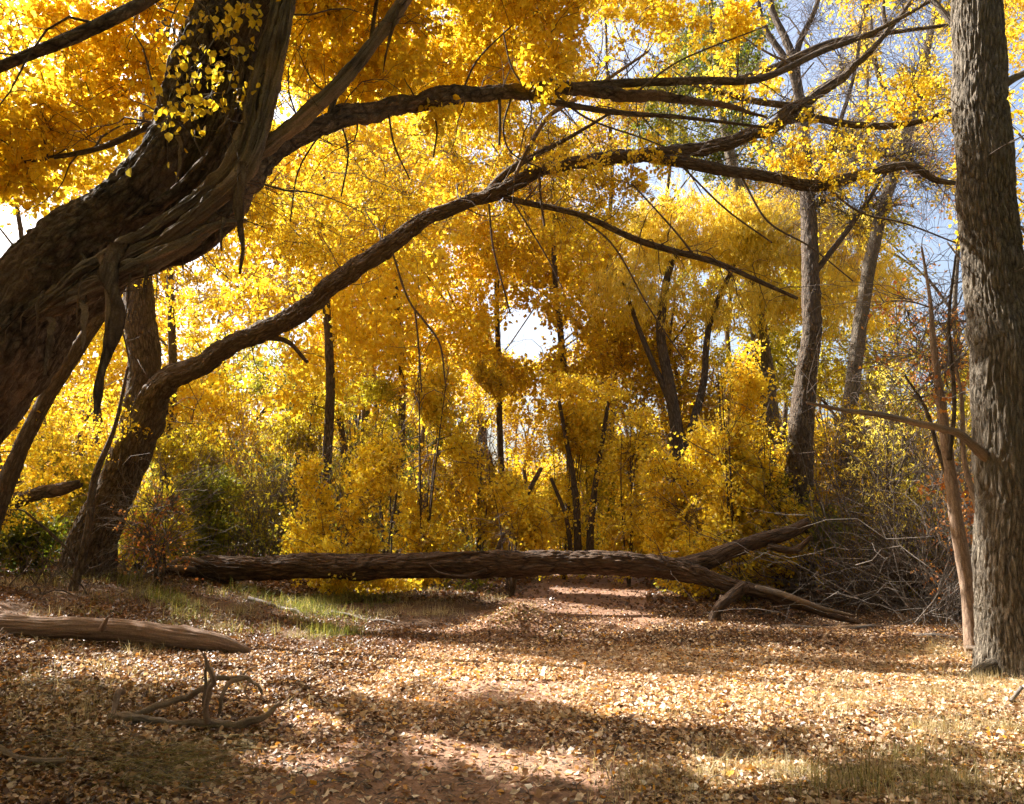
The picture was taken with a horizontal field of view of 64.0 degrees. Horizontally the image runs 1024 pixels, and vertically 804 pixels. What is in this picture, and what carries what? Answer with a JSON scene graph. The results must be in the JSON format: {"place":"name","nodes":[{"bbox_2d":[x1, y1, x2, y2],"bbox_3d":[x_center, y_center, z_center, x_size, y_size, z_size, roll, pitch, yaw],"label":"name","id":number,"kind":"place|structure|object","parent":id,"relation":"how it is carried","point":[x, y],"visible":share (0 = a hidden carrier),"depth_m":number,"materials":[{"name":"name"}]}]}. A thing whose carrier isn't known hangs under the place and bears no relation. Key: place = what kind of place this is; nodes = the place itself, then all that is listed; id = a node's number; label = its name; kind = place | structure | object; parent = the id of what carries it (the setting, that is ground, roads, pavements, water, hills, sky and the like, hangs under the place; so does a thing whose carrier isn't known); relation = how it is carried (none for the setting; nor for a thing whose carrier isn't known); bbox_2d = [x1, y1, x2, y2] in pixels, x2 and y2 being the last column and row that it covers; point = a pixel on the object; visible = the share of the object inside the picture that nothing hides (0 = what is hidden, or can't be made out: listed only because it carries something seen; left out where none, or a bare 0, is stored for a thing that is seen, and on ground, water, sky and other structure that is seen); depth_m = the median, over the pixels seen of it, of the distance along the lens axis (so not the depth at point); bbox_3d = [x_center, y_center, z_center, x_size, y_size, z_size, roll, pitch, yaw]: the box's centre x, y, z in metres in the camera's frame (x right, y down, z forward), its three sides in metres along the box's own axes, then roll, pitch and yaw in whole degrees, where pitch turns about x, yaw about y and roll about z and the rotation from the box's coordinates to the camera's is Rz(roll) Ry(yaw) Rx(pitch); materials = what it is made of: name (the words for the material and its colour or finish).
{"place":"outdoors","nodes":[
{"label":"outdoors","id":0,"kind":"place"},
{"bbox_2d":[86,574,717,803],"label":"path","id":1,"kind":"structure","parent":0,"point":[417,788],"depth_m":5.29,"materials":[{"name":"brown soil"}]},
{"bbox_2d":[480,603,572,636],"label":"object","id":2,"kind":"object","parent":1,"relation":"on","point":[521,617],"visible":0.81,"depth_m":10.70,"materials":[{"name":"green plant"}]},
{"bbox_2d":[0,517,970,768],"bbox_3d":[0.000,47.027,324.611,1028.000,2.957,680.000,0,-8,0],"label":"ground","id":3,"kind":"structure","parent":0,"point":[220,604],"depth_m":12.36,"materials":[{"name":"soil"}]},
{"bbox_2d":[0,744,65,763],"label":"fallen stick","id":4,"kind":"object","parent":3,"relation":"on","point":[7,751],"visible":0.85,"depth_m":4.91,"materials":[{"name":"brown wood"}]},
{"bbox_2d":[0,446,84,577],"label":"leafy shrub","id":5,"kind":"object","parent":3,"relation":"on","point":[18,536],"visible":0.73,"depth_m":14.11,"materials":[{"name":"green plant"}]},
{"bbox_2d":[1,479,83,530],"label":"branch","id":6,"kind":"object","parent":3,"relation":"on","point":[38,493],"visible":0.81,"depth_m":12.89,"materials":[{"name":"brown wood"}]},
{"bbox_2d":[37,652,70,674],"bbox_3d":[-4.234,2.437,7.575,0.051,0.127,0.993,8,-11,-44],"label":"fallen stick","id":7,"kind":"object","parent":3,"relation":"on","point":[60,666],"visible":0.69,"depth_m":7.46,"materials":[{"name":"brown wood"}]},
{"bbox_2d":[0,0,118,488],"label":"golden cottonwood","id":8,"kind":"object","parent":3,"relation":"on","point":[20,228],"visible":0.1,"depth_m":24.75,"materials":[{"name":"yellow plant"}]},
{"bbox_2d":[0,500,122,587],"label":"dead shrub","id":9,"kind":"object","parent":3,"relation":"on","point":[51,564],"visible":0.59,"depth_m":12.45,"materials":[{"name":"brown wood"}]},
{"bbox_2d":[0,366,128,590],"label":"young cottonwood","id":10,"kind":"object","parent":3,"relation":"on","point":[79,563],"visible":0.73,"depth_m":12.23,"materials":[{"name":"brown plant"}]},
{"bbox_2d":[0,186,152,532],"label":"slanting cottonwood","id":11,"kind":"object","parent":3,"relation":"on","point":[25,443],"visible":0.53,"depth_m":12.90,"materials":[{"name":"yellow plant"}]},
{"bbox_2d":[1,493,160,602],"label":"brush pile","id":12,"kind":"object","parent":3,"relation":"on","point":[48,584],"visible":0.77,"depth_m":11.62,"materials":[{"name":"brown wood"}]},
{"bbox_2d":[16,414,149,565],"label":"golden sapling","id":13,"kind":"object","parent":3,"relation":"on","point":[76,501],"visible":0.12,"depth_m":16.50,"materials":[{"name":"yellow plant"}]},
{"bbox_2d":[0,613,254,653],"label":"fallen log","id":14,"kind":"object","parent":3,"relation":"on","point":[184,637],"visible":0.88,"depth_m":8.86,"materials":[{"name":"brown wood"}]},
{"bbox_2d":[69,449,204,570],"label":"leafy shrub","id":15,"kind":"object","parent":3,"relation":"on","point":[191,534],"visible":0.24,"depth_m":14.78,"materials":[{"name":"russet red-brown leaf"},{"name":"brown twig"},{"name":"bark"}]},
{"bbox_2d":[18,5,287,482],"bbox_3d":[-12.241,-7.645,28.296,11.634,25.538,5.284,-1,-8,9],"label":"golden cottonwood","id":16,"kind":"object","parent":3,"relation":"on","point":[231,408],"visible":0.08,"depth_m":26.61,"materials":[{"name":"yellow plant"}]},
{"bbox_2d":[98,510,212,575],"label":"dead shrub","id":17,"kind":"object","parent":3,"relation":"on","point":[128,571],"visible":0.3,"depth_m":14.10,"materials":[{"name":"brown wood"}]},
{"bbox_2d":[72,441,259,595],"bbox_3d":[-5.697,2.068,13.232,2.978,2.913,2.399,-8,-11,44],"label":"leafy shrub","id":18,"kind":"object","parent":3,"relation":"on","point":[151,554],"visible":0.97,"depth_m":13.09,"materials":[{"name":"brown plant"}]},
{"bbox_2d":[60,95,308,495],"bbox_3d":[-9.261,-2.481,21.403,6.617,13.304,6.421,-5,-10,31],"label":"golden cottonwood","id":19,"kind":"object","parent":3,"relation":"on","point":[208,395],"visible":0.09,"depth_m":21.68,"materials":[{"name":"yellow plant"}]},
{"bbox_2d":[0,670,377,803],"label":"flattened grass","id":20,"kind":"structure","parent":3,"relation":"on","point":[181,760],"depth_m":4.93,"materials":[{"name":"plant"}]},
{"bbox_2d":[151,376,250,558],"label":"golden sapling","id":21,"kind":"object","parent":3,"relation":"on","point":[169,447],"visible":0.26,"depth_m":19.25,"materials":[{"name":"yellow plant"}]},
{"bbox_2d":[22,386,381,556],"bbox_3d":[-5.923,1.949,18.550,7.681,5.082,5.974,0,-8,0],"label":"reed thicket","id":22,"kind":"object","parent":3,"relation":"on","point":[252,515],"visible":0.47,"depth_m":18.65,"materials":[{"name":"yellow plant"}]},
{"bbox_2d":[11,563,402,638],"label":"green grass","id":23,"kind":"structure","parent":3,"relation":"on","point":[310,605],"depth_m":12.36,"materials":[{"name":"green plant"}]},
{"bbox_2d":[149,428,266,563],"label":"leafy shrub","id":24,"kind":"object","parent":3,"relation":"on","point":[224,483],"visible":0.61,"depth_m":16.85,"materials":[{"name":"green plant"}]},
{"bbox_2d":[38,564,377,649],"bbox_3d":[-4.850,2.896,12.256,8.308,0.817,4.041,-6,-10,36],"label":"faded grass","id":25,"kind":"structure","parent":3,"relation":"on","point":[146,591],"depth_m":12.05,"materials":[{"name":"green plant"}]},
{"bbox_2d":[123,262,322,508],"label":"golden cottonwood","id":26,"kind":"object","parent":3,"relation":"on","point":[257,385],"visible":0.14,"depth_m":29.74,"materials":[{"name":"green plant"}]},
{"bbox_2d":[0,574,541,742],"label":"dry grass","id":27,"kind":"structure","parent":3,"relation":"on","point":[434,612],"depth_m":8.77,"materials":[{"name":"brown plant"}]},
{"bbox_2d":[247,596,303,615],"bbox_3d":[-3.647,3.165,12.704,1.350,0.232,0.112,-6,-10,36],"label":"fallen stick","id":28,"kind":"object","parent":3,"relation":"on","point":[251,599],"visible":0.59,"depth_m":12.79,"materials":[{"name":"wood"}]},
{"bbox_2d":[237,362,364,552],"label":"golden sapling","id":29,"kind":"object","parent":3,"relation":"on","point":[319,411],"visible":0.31,"depth_m":21.02,"materials":[{"name":"yellow plant"}]},
{"bbox_2d":[237,404,379,593],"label":"golden sapling","id":30,"kind":"object","parent":3,"relation":"on","point":[299,532],"visible":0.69,"depth_m":15.51,"materials":[{"name":"yellow plant"}]},
{"bbox_2d":[183,373,466,555],"bbox_3d":[-4.309,1.565,18.142,6.627,5.252,7.959,0,-8,0],"label":"sapling","id":31,"kind":"object","parent":3,"relation":"on","point":[292,487],"visible":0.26,"depth_m":19.07,"materials":[{"name":"yellow plant"}]},
{"bbox_2d":[210,40,452,549],"bbox_3d":[-4.595,-2.737,20.332,6.270,13.806,6.800,0,-8,0],"label":"golden cottonwood","id":32,"kind":"object","parent":3,"relation":"on","point":[330,376],"visible":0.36,"depth_m":19.81,"materials":[{"name":"yellow plant"}]},
{"bbox_2d":[244,4,427,544],"bbox_3d":[-6.470,-6.954,26.236,8.131,23.690,4.880,0,-8,0],"label":"golden cottonwood","id":33,"kind":"object","parent":3,"relation":"on","point":[337,358],"visible":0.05,"depth_m":24.95,"materials":[{"name":"yellow plant"}]},
{"bbox_2d":[267,402,432,595],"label":"golden sapling","id":34,"kind":"object","parent":3,"relation":"on","point":[383,453],"visible":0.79,"depth_m":14.79,"materials":[{"name":"yellow plant"}]},
{"bbox_2d":[331,610,396,623],"bbox_3d":[-2.217,3.231,12.293,1.377,0.122,0.105,-6,-10,35],"label":"fallen stick","id":35,"kind":"object","parent":3,"relation":"on","point":[353,616],"visible":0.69,"depth_m":12.26,"materials":[{"name":"brown wood"}]},
{"bbox_2d":[294,224,444,521],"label":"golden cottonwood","id":36,"kind":"object","parent":3,"relation":"on","point":[411,431],"visible":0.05,"depth_m":32.76,"materials":[{"name":"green plant"}]},
{"bbox_2d":[328,363,420,551],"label":"golden sapling","id":37,"kind":"object","parent":3,"relation":"on","point":[381,390],"visible":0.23,"depth_m":22.14,"materials":[{"name":"yellow plant"}]},
{"bbox_2d":[294,97,505,552],"bbox_3d":[-3.545,-2.641,25.292,7.278,15.142,6.963,0,-8,0],"label":"golden cottonwood","id":38,"kind":"object","parent":3,"relation":"on","point":[480,325],"visible":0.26,"depth_m":24.30,"materials":[{"name":"yellow plant"}]},
{"bbox_2d":[356,312,526,590],"bbox_3d":[-1.533,1.328,16.901,2.648,6.113,3.330,-5,-10,31],"label":"golden sapling","id":39,"kind":"object","parent":3,"relation":"on","point":[430,402],"visible":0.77,"depth_m":17.04,"materials":[{"name":"yellow plant"}]},
{"bbox_2d":[339,1,584,531],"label":"golden cottonwood","id":40,"kind":"object","parent":3,"relation":"on","point":[482,269],"visible":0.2,"depth_m":26.50,"materials":[{"name":"yellow plant"}]},
{"bbox_2d":[0,542,927,619],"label":"fallen leaves","id":41,"kind":"object","parent":3,"relation":"on","point":[658,598],"visible":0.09,"depth_m":14.69,"materials":[{"name":"brown plant"}]},
{"bbox_2d":[400,335,533,582],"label":"golden sapling","id":42,"kind":"object","parent":3,"relation":"on","point":[486,379],"visible":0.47,"depth_m":19.85,"materials":[{"name":"yellow plant"}]},
{"bbox_2d":[0,0,948,461],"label":"leaning cottonwood","id":43,"kind":"object","parent":3,"relation":"on","point":[184,182],"visible":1,"depth_m":7.65,"materials":[{"name":"yellow plant"}]},
{"bbox_2d":[0,216,973,551],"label":"woods","id":44,"kind":"object","parent":3,"relation":"on","point":[111,414],"depth_m":37.41,"materials":[{"name":"yellow plant"}]},
{"bbox_2d":[38,493,947,598],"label":"undergrowth","id":45,"kind":"object","parent":3,"relation":"on","point":[480,581],"depth_m":17.19,"materials":[{"name":"plant"}]},
{"bbox_2d":[136,518,860,623],"bbox_3d":[-0.510,2.725,13.318,11.556,1.681,1.527,-1,-8,7],"label":"fallen log","id":46,"kind":"object","parent":3,"relation":"on","point":[695,568],"visible":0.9,"depth_m":13.29,"materials":[{"name":"brown wood"}]},
{"bbox_2d":[384,279,632,550],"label":"golden cottonwood","id":47,"kind":"object","parent":3,"relation":"on","point":[514,426],"visible":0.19,"depth_m":33.52,"materials":[{"name":"yellow plant"}]},
{"bbox_2d":[0,569,1022,803],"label":"twig litter","id":48,"kind":"object","parent":3,"relation":"on","point":[338,777],"visible":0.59,"depth_m":5.19,"materials":[{"name":"brown wood"}]},
{"bbox_2d":[0,570,1023,803],"bbox_3d":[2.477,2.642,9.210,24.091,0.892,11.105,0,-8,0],"label":"fallen leaves","id":49,"kind":"object","parent":3,"relation":"on","point":[684,683],"visible":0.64,"depth_m":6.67,"materials":[{"name":"plant"}]},
{"bbox_2d":[107,653,290,729],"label":"dead branch","id":50,"kind":"object","parent":49,"relation":"on","point":[206,688],"visible":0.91,"depth_m":5.92,"materials":[{"name":"brown wood"}]},
{"bbox_2d":[12,0,1023,579],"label":"forked cottonwood","id":51,"kind":"object","parent":3,"relation":"on","point":[150,404],"visible":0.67,"depth_m":13.52,"materials":[{"name":"yellow plant"}]},
{"bbox_2d":[495,467,542,549],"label":"leaning dead stem","id":52,"kind":"object","parent":3,"relation":"on","point":[530,487],"visible":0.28,"depth_m":17.88,"materials":[{"name":"brown wood"}]},
{"bbox_2d":[471,450,592,596],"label":"golden sapling","id":53,"kind":"object","parent":3,"relation":"on","point":[524,529],"visible":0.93,"depth_m":15.81,"materials":[{"name":"yellow plant"}]},
{"bbox_2d":[469,359,623,578],"bbox_3d":[0.980,1.685,20.591,3.371,5.756,4.558,-8,-11,43],"label":"golden sapling","id":54,"kind":"object","parent":3,"relation":"on","point":[580,452],"visible":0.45,"depth_m":20.57,"materials":[{"name":"yellow plant"}]},
{"bbox_2d":[460,135,645,548],"bbox_3d":[1.217,-1.616,24.303,5.643,13.497,6.322,0,-8,0],"label":"golden cottonwood","id":55,"kind":"object","parent":3,"relation":"on","point":[557,298],"visible":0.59,"depth_m":24.18,"materials":[{"name":"yellow plant"}]},
{"bbox_2d":[537,425,628,577],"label":"golden sapling","id":56,"kind":"object","parent":3,"relation":"on","point":[588,496],"visible":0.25,"depth_m":22.18,"materials":[{"name":"yellow plant"}]},
{"bbox_2d":[532,372,635,550],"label":"multi stemmed tree","id":57,"kind":"object","parent":3,"relation":"on","point":[607,394],"visible":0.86,"depth_m":20.17,"materials":[{"name":"yellow plant"}]},
{"bbox_2d":[458,2,720,535],"bbox_3d":[2.645,-7.566,29.811,9.656,27.000,6.274,0,-8,0],"label":"golden cottonwood","id":58,"kind":"object","parent":3,"relation":"on","point":[610,132],"visible":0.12,"depth_m":29.32,"materials":[{"name":"yellow plant"}]},
{"bbox_2d":[579,398,678,586],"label":"golden sapling","id":59,"kind":"object","parent":3,"relation":"on","point":[623,454],"visible":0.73,"depth_m":18.83,"materials":[{"name":"yellow plant"}]},
{"bbox_2d":[617,400,730,597],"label":"golden sapling","id":60,"kind":"object","parent":3,"relation":"on","point":[659,532],"visible":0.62,"depth_m":16.29,"materials":[{"name":"yellow plant"}]},
{"bbox_2d":[574,0,773,498],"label":"bare cottonwood","id":61,"kind":"object","parent":3,"relation":"on","point":[667,186],"visible":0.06,"depth_m":33.88,"materials":[{"name":"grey plant"}]},
{"bbox_2d":[578,266,786,500],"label":"golden cottonwood","id":62,"kind":"object","parent":3,"relation":"on","point":[648,390],"visible":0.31,"depth_m":23.86,"materials":[{"name":"yellow plant"}]},
{"bbox_2d":[615,0,817,560],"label":"green cottonwood","id":63,"kind":"object","parent":3,"relation":"on","point":[706,176],"visible":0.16,"depth_m":31.72,"materials":[{"name":"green plant"}]},
{"bbox_2d":[598,0,835,521],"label":"pale trunk cottonwood","id":64,"kind":"object","parent":3,"relation":"on","point":[765,357],"visible":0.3,"depth_m":23.19,"materials":[{"name":"yellow leaf"},{"name":"grey brown bark"},{"name":"brown twig"}]},
{"bbox_2d":[650,337,799,603],"bbox_3d":[3.921,1.256,15.261,3.167,5.168,2.171,4,-9,-25],"label":"golden sapling","id":65,"kind":"object","parent":3,"relation":"on","point":[748,387],"visible":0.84,"depth_m":15.31,"materials":[{"name":"yellow plant"}]},
{"bbox_2d":[658,523,810,606],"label":"leafy shrub","id":66,"kind":"object","parent":3,"relation":"on","point":[743,596],"visible":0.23,"depth_m":14.93,"materials":[{"name":"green plant"}]},
{"bbox_2d":[553,165,925,546],"bbox_3d":[6.132,-0.776,22.476,9.961,11.545,4.509,0,-8,0],"label":"willow","id":67,"kind":"object","parent":3,"relation":"on","point":[747,246],"visible":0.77,"depth_m":22.20,"materials":[{"name":"yellow plant"}]},
{"bbox_2d":[473,632,1023,803],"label":"dry grass","id":68,"kind":"structure","parent":3,"relation":"on","point":[941,731],"depth_m":5.01,"materials":[{"name":"beige plant"}]},
{"bbox_2d":[575,0,953,493],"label":"golden cottonwood","id":69,"kind":"object","parent":3,"relation":"on","point":[791,133],"visible":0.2,"depth_m":33.13,"materials":[{"name":"yellow plant"}]},
{"bbox_2d":[581,315,974,626],"bbox_3d":[6.550,1.842,14.414,10.482,6.598,9.253,0,-8,0],"label":"dead shrub","id":70,"kind":"object","parent":3,"relation":"on","point":[846,581],"visible":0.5,"depth_m":13.71,"materials":[{"name":"brown wood"}]},
{"bbox_2d":[689,396,873,598],"bbox_3d":[5.082,1.933,15.715,3.430,4.141,2.647,-3,-9,19],"label":"golden sapling","id":71,"kind":"object","parent":3,"relation":"on","point":[764,461],"visible":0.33,"depth_m":15.37,"materials":[{"name":"yellow plant"}]},
{"bbox_2d":[635,362,973,635],"bbox_3d":[5.292,1.449,11.069,5.660,4.562,6.792,2,-8,-12],"label":"dead shrub","id":72,"kind":"object","parent":3,"relation":"on","point":[934,602],"visible":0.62,"depth_m":11.32,"materials":[{"name":"brown wood"}]},
{"bbox_2d":[646,286,973,596],"bbox_3d":[9.060,1.315,17.372,11.140,9.062,9.692,6,-10,-35],"label":"dead shrub","id":73,"kind":"object","parent":3,"relation":"on","point":[925,448],"visible":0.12,"depth_m":17.04,"materials":[{"name":"brown wood"}]},
{"bbox_2d":[747,460,876,594],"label":"leafy shrub","id":74,"kind":"object","parent":3,"relation":"on","point":[815,537],"visible":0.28,"depth_m":15.20,"materials":[{"name":"green plant"}]},
{"bbox_2d":[775,624,862,627],"bbox_3d":[4.430,3.255,11.749,1.283,0.193,0.106,-5,-9,29],"label":"fallen stick","id":75,"kind":"object","parent":3,"relation":"on","point":[799,626],"visible":0.27,"depth_m":11.84,"materials":[{"name":"brown wood"}]},
{"bbox_2d":[671,206,971,499],"bbox_3d":[10.683,-0.733,27.338,11.205,12.013,6.024,0,-8,0],"label":"golden cottonwood","id":76,"kind":"object","parent":3,"relation":"on","point":[780,368],"visible":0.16,"depth_m":26.84,"materials":[{"name":"yellow plant"}]},
{"bbox_2d":[698,0,956,599],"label":"dark trunk cottonwood","id":77,"kind":"object","parent":3,"relation":"on","point":[812,266],"visible":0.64,"depth_m":16.86,"materials":[{"name":"yellow plant"}]},
{"bbox_2d":[762,382,916,589],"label":"golden sapling","id":78,"kind":"object","parent":3,"relation":"on","point":[829,432],"visible":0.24,"depth_m":17.92,"materials":[{"name":"yellow plant"}]},
{"bbox_2d":[716,435,972,624],"bbox_3d":[6.731,1.732,10.878,6.093,4.691,5.140,6,-10,-37],"label":"dead shrub","id":79,"kind":"object","parent":3,"relation":"on","point":[933,553],"visible":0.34,"depth_m":11.47,"materials":[{"name":"brown wood"}]},
{"bbox_2d":[781,309,958,612],"bbox_3d":[6.311,1.057,13.696,2.856,4.984,2.585,-7,-11,40],"label":"sapling","id":80,"kind":"object","parent":3,"relation":"on","point":[887,458],"visible":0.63,"depth_m":13.55,"materials":[{"name":"yellow plant"}]},
{"bbox_2d":[776,209,974,657],"bbox_3d":[5.135,0.216,9.996,2.918,5.470,2.864,3,-9,-21],"label":"slim sapling","id":81,"kind":"object","parent":3,"relation":"on","point":[945,454],"visible":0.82,"depth_m":9.71,"materials":[{"name":"beige plant"}]},
{"bbox_2d":[846,623,910,629],"bbox_3d":[5.059,3.115,11.308,1.256,0.100,0.071,3,-9,-23],"label":"fallen stick","id":82,"kind":"object","parent":3,"relation":"on","point":[861,627],"visible":0.33,"depth_m":11.19,"materials":[{"name":"brown wood"}]},
{"bbox_2d":[802,507,970,617],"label":"dead shrub","id":83,"kind":"object","parent":3,"relation":"on","point":[891,593],"visible":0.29,"depth_m":12.65,"materials":[{"name":"brown wood"}]},
{"bbox_2d":[768,707,1023,803],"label":"thin grass","id":84,"kind":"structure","parent":3,"relation":"on","point":[877,777],"depth_m":4.43,"materials":[{"name":"plant"}]},
{"bbox_2d":[833,414,959,557],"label":"golden sapling","id":85,"kind":"object","parent":3,"relation":"on","point":[891,439],"visible":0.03,"depth_m":19.43,"materials":[{"name":"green plant"}]},
{"bbox_2d":[836,441,971,601],"bbox_3d":[7.184,2.187,14.227,2.994,3.606,2.670,0,-8,0],"label":"leafy shrub","id":86,"kind":"object","parent":3,"relation":"on","point":[934,519],"visible":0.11,"depth_m":14.03,"materials":[{"name":"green plant"}]},
{"bbox_2d":[843,452,972,623],"bbox_3d":[6.640,2.053,12.117,3.285,2.929,2.727,0,-8,0],"label":"shrub","id":87,"kind":"object","parent":3,"relation":"on","point":[939,571],"visible":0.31,"depth_m":12.05,"materials":[{"name":"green plant"}]},
{"bbox_2d":[871,549,956,608],"bbox_3d":[6.901,3.037,13.668,0.442,1.127,1.800,8,-11,-43],"label":"rotten trunk","id":88,"kind":"object","parent":3,"relation":"on","point":[911,576],"visible":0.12,"depth_m":13.73,"materials":[{"name":"brown plant"}]},
{"bbox_2d":[806,0,1023,679],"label":"upright cottonwood","id":89,"kind":"object","parent":3,"relation":"on","point":[991,236],"visible":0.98,"depth_m":8.55,"materials":[{"name":"grey plant"}]},
{"bbox_2d":[816,0,1023,586],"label":"slanting grey tree","id":90,"kind":"object","parent":3,"relation":"on","point":[861,313],"visible":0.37,"depth_m":19.66,"materials":[{"name":"brown plant"}]},
{"bbox_2d":[914,633,960,638],"bbox_3d":[5.351,2.929,10.201,0.095,0.094,0.785,7,-11,-40],"label":"fallen stick","id":91,"kind":"object","parent":3,"relation":"on","point":[932,634],"visible":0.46,"depth_m":10.26,"materials":[{"name":"wood"}]},
{"bbox_2d":[855,52,1023,485],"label":"bare cottonwood","id":92,"kind":"object","parent":3,"relation":"on","point":[955,301],"visible":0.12,"depth_m":30.94,"materials":[{"name":"grey plant"}]},
{"bbox_2d":[915,350,974,542],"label":"slim sapling","id":93,"kind":"object","parent":3,"relation":"on","point":[969,480],"visible":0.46,"depth_m":9.55,"materials":[{"name":"beige plant"}]},
{"bbox_2d":[925,84,1023,388],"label":"golden cottonwood","id":94,"kind":"object","parent":3,"relation":"on","point":[1021,175],"visible":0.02,"depth_m":23.31,"materials":[{"name":"yellow plant"}]},
{"bbox_2d":[937,0,1023,497],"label":"golden cottonwood","id":95,"kind":"object","parent":3,"relation":"on","point":[1020,47],"visible":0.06,"depth_m":23.32,"materials":[{"name":"yellow plant"}]},
{"bbox_2d":[1009,686,1023,702],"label":"fallen stick","id":96,"kind":"object","parent":3,"relation":"on","point":[1017,692],"visible":0.44,"depth_m":6.57,"materials":[{"name":"beige wood"}]},
{"bbox_2d":[0,0,1023,509],"label":"sky","id":97,"kind":"structure","parent":0,"point":[531,348],"materials":[{"name":"white"}]}
]}

